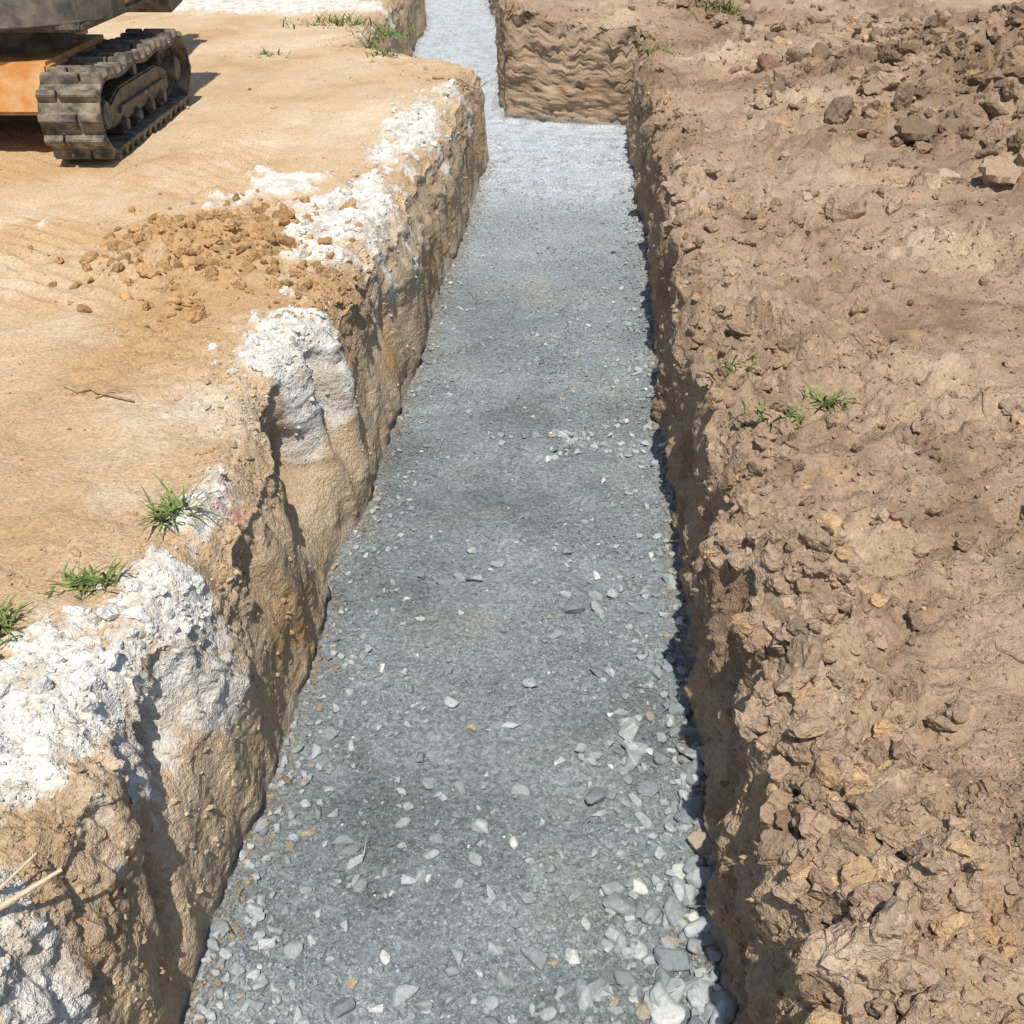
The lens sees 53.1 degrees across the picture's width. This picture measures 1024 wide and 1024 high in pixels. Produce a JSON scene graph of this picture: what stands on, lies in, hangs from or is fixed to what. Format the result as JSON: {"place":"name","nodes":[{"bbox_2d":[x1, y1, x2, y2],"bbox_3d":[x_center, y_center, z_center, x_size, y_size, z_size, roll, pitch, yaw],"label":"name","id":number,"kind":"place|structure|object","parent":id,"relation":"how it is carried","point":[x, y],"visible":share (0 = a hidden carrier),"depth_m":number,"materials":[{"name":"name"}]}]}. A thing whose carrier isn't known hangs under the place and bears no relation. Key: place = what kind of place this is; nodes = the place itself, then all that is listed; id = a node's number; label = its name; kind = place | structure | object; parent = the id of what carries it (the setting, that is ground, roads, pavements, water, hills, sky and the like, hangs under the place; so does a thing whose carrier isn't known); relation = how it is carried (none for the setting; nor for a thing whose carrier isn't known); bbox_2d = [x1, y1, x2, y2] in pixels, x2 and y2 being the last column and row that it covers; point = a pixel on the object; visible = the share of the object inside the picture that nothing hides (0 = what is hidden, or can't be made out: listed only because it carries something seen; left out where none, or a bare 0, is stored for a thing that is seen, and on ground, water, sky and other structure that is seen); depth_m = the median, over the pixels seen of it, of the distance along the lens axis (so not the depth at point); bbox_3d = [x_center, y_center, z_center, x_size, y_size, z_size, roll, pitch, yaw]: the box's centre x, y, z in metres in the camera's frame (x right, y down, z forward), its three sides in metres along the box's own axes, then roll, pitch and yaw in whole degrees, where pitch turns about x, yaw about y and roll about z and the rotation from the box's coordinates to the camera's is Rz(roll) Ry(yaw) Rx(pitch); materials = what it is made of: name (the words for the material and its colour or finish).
{"place":"outdoors","nodes":[
{"label":"outdoors","id":0,"kind":"place"},
{"bbox_2d":[0,0,1023,1023],"bbox_3d":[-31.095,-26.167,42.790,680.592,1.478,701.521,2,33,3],"label":"ground","id":1,"kind":"structure","parent":0,"point":[549,75],"depth_m":3.44,"materials":[{"name":"soil"}]},
{"bbox_2d":[0,853,36,890],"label":"wood splinter","id":2,"kind":"object","parent":1,"relation":"on","point":[10,878],"visible":1,"depth_m":1.76,"materials":[{"name":"beige wood"}]},
{"bbox_2d":[0,589,43,646],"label":"grass tuft","id":3,"kind":"object","parent":1,"relation":"on","point":[7,617],"visible":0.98,"depth_m":2.35,"materials":[{"name":"green plant"}]},
{"bbox_2d":[0,868,62,910],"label":"wood splinter","id":4,"kind":"object","parent":1,"relation":"on","point":[14,898],"visible":1,"depth_m":1.74,"materials":[{"name":"beige wood"}]},
{"bbox_2d":[38,557,137,599],"bbox_3d":[-1.017,0.155,2.486,0.233,0.067,0.177,2,33,3],"label":"grass tuft","id":5,"kind":"object","parent":1,"relation":"on","point":[88,578],"visible":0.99,"depth_m":2.49,"materials":[{"name":"green plant"}]},
{"bbox_2d":[0,0,191,159],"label":"mini excavator","id":6,"kind":"object","parent":1,"relation":"on","point":[73,85],"visible":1,"depth_m":5.77,"materials":[{"name":"rubber"}]},
{"bbox_2d":[64,384,134,401],"bbox_3d":[-1.332,-0.383,3.316,0.286,0.030,0.032,14,36,20],"label":"twig","id":7,"kind":"object","parent":1,"relation":"on","point":[69,387],"visible":1,"depth_m":3.32,"materials":[{"name":"brown wood"}]},
{"bbox_2d":[95,389,134,397],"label":"twig","id":8,"kind":"object","parent":1,"relation":"on","point":[113,390],"visible":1,"depth_m":3.31,"materials":[{"name":"brown wood"}]},
{"bbox_2d":[132,469,219,537],"bbox_3d":[-0.878,-0.009,2.692,0.242,0.126,0.239,2,33,3],"label":"grass tuft","id":9,"kind":"object","parent":1,"relation":"on","point":[174,503],"visible":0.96,"depth_m":2.71,"materials":[{"name":"green plant"}]},
{"bbox_2d":[27,177,380,339],"bbox_3d":[-1.367,-1.235,4.541,1.540,0.242,2.136,2,33,3],"label":"dirt mound","id":10,"kind":"object","parent":1,"relation":"on","point":[230,277],"visible":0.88,"depth_m":4.26,"materials":[{"name":"brown soil"}]},
{"bbox_2d":[0,84,455,801],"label":"limestone rubble","id":11,"kind":"object","parent":1,"relation":"on","point":[38,684],"visible":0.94,"depth_m":2.38,"materials":[{"name":"white stone"}]},
{"bbox_2d":[0,19,476,982],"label":"sand crumbs","id":12,"kind":"object","parent":1,"relation":"on","point":[114,763],"visible":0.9,"depth_m":2.73,"materials":[{"name":"beige sand"}]},
{"bbox_2d":[1,99,485,1023],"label":"wall crumbs","id":13,"kind":"object","parent":1,"relation":"on","point":[125,845],"depth_m":2.27,"materials":[{"name":"soil"}]},
{"bbox_2d":[256,47,290,57],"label":"grass tuft","id":14,"kind":"object","parent":1,"relation":"on","point":[264,51],"visible":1,"depth_m":8.60,"materials":[{"name":"green plant"}]},
{"bbox_2d":[259,246,362,318],"bbox_3d":[-0.808,-0.907,4.121,0.394,0.128,0.801,-7,34,-10],"label":"dirt mound","id":15,"kind":"object","parent":1,"relation":"on","point":[334,297],"visible":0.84,"depth_m":4.08,"materials":[{"name":"brown soil"}]},
{"bbox_2d":[281,8,387,35],"bbox_3d":[-1.803,-4.874,10.166,1.103,0.212,0.801,2,33,3],"label":"grass tuft","id":16,"kind":"object","parent":1,"relation":"on","point":[356,21],"visible":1,"depth_m":10.17,"materials":[{"name":"green plant"}]},
{"bbox_2d":[362,46,405,57],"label":"grass tuft","id":17,"kind":"object","parent":1,"relation":"on","point":[382,54],"visible":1,"depth_m":8.60,"materials":[{"name":"green plant"}]},
{"bbox_2d":[344,24,441,49],"bbox_3d":[-1.123,-4.391,9.476,0.854,0.226,0.703,-19,38,-26],"label":"grass tuft","id":18,"kind":"object","parent":1,"relation":"on","point":[387,33],"visible":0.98,"depth_m":9.43,"materials":[{"name":"green plant"}]},
{"bbox_2d":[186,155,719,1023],"bbox_3d":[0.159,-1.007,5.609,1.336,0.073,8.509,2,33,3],"label":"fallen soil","id":19,"kind":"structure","parent":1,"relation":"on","point":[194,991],"depth_m":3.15,"materials":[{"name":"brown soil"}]},
{"bbox_2d":[432,76,486,89],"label":"twig","id":20,"kind":"object","parent":1,"relation":"on","point":[435,77],"visible":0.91,"depth_m":7.75,"materials":[{"name":"brown wood"}]},
{"bbox_2d":[182,131,737,1023],"bbox_3d":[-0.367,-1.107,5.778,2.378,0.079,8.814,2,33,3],"label":"gravel","id":21,"kind":"structure","parent":1,"relation":"on","point":[424,985],"depth_m":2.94,"materials":[{"name":"grey gravel"}]},
{"bbox_2d":[633,41,681,65],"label":"grass tuft","id":22,"kind":"object","parent":1,"relation":"on","point":[649,51],"visible":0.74,"depth_m":8.39,"materials":[{"name":"green plant"}]},
{"bbox_2d":[630,71,804,1020],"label":"wall crumbs","id":23,"kind":"object","parent":1,"relation":"on","point":[747,788],"depth_m":2.35,"materials":[{"name":"brown soil"}]},
{"bbox_2d":[719,863,735,877],"bbox_3d":[0.482,0.789,2.255,0.042,0.066,0.011,2,33,3],"label":"root","id":24,"kind":"object","parent":1,"relation":"on","point":[726,867],"visible":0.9,"depth_m":2.25,"materials":[{"name":"brown wood"}]},
{"bbox_2d":[691,0,763,15],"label":"grass tuft","id":25,"kind":"object","parent":1,"relation":"on","point":[730,6],"visible":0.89,"depth_m":9.45,"materials":[{"name":"plant"}]},
{"bbox_2d":[699,354,762,387],"bbox_3d":[0.722,-0.466,3.376,0.215,0.092,0.186,2,33,3],"label":"grass tuft","id":26,"kind":"object","parent":1,"relation":"on","point":[734,366],"visible":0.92,"depth_m":3.38,"materials":[{"name":"green plant"}]},
{"bbox_2d":[509,0,1023,1023],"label":"soil crumbs","id":27,"kind":"object","parent":1,"relation":"on","point":[1013,784],"visible":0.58,"depth_m":2.54,"materials":[{"name":"brown soil"}]},
{"bbox_2d":[515,0,1023,1023],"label":"soil clods","id":28,"kind":"object","parent":1,"relation":"on","point":[947,928],"visible":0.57,"depth_m":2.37,"materials":[{"name":"brown soil"}]},
{"bbox_2d":[727,395,837,443],"bbox_3d":[0.812,-0.272,3.088,0.320,0.111,0.194,10,35,15],"label":"grass tuft","id":29,"kind":"object","parent":1,"relation":"on","point":[794,415],"visible":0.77,"depth_m":3.10,"materials":[{"name":"green plant"}]},
{"bbox_2d":[587,0,1023,305],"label":"spoil heap","id":30,"kind":"object","parent":1,"relation":"on","point":[874,75],"visible":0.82,"depth_m":6.25,"materials":[{"name":"brown soil"}]},
{"bbox_2d":[812,802,839,819],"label":"twig","id":31,"kind":"object","parent":1,"relation":"on","point":[823,804],"visible":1,"depth_m":1.89,"materials":[{"name":"brown wood"}]},
{"bbox_2d":[801,374,862,412],"bbox_3d":[1.037,-0.365,3.268,0.227,0.081,0.197,2,33,3],"label":"grass tuft","id":32,"kind":"object","parent":1,"relation":"on","point":[833,398],"visible":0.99,"depth_m":3.28,"materials":[{"name":"green plant"}]},
{"bbox_2d":[984,720,1000,728],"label":"twig","id":33,"kind":"object","parent":1,"relation":"on","point":[993,727],"visible":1,"depth_m":2.06,"materials":[{"name":"brown wood"}]},
{"bbox_2d":[996,640,1023,661],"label":"twig","id":34,"kind":"object","parent":1,"relation":"on","point":[1017,658],"visible":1,"depth_m":2.22,"materials":[{"name":"brown wood"}]},
{"bbox_2d":[1005,840,1015,869],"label":"twig","id":35,"kind":"object","parent":1,"relation":"on","point":[1006,842],"visible":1,"depth_m":1.70,"materials":[{"name":"brown wood"}]}
]}

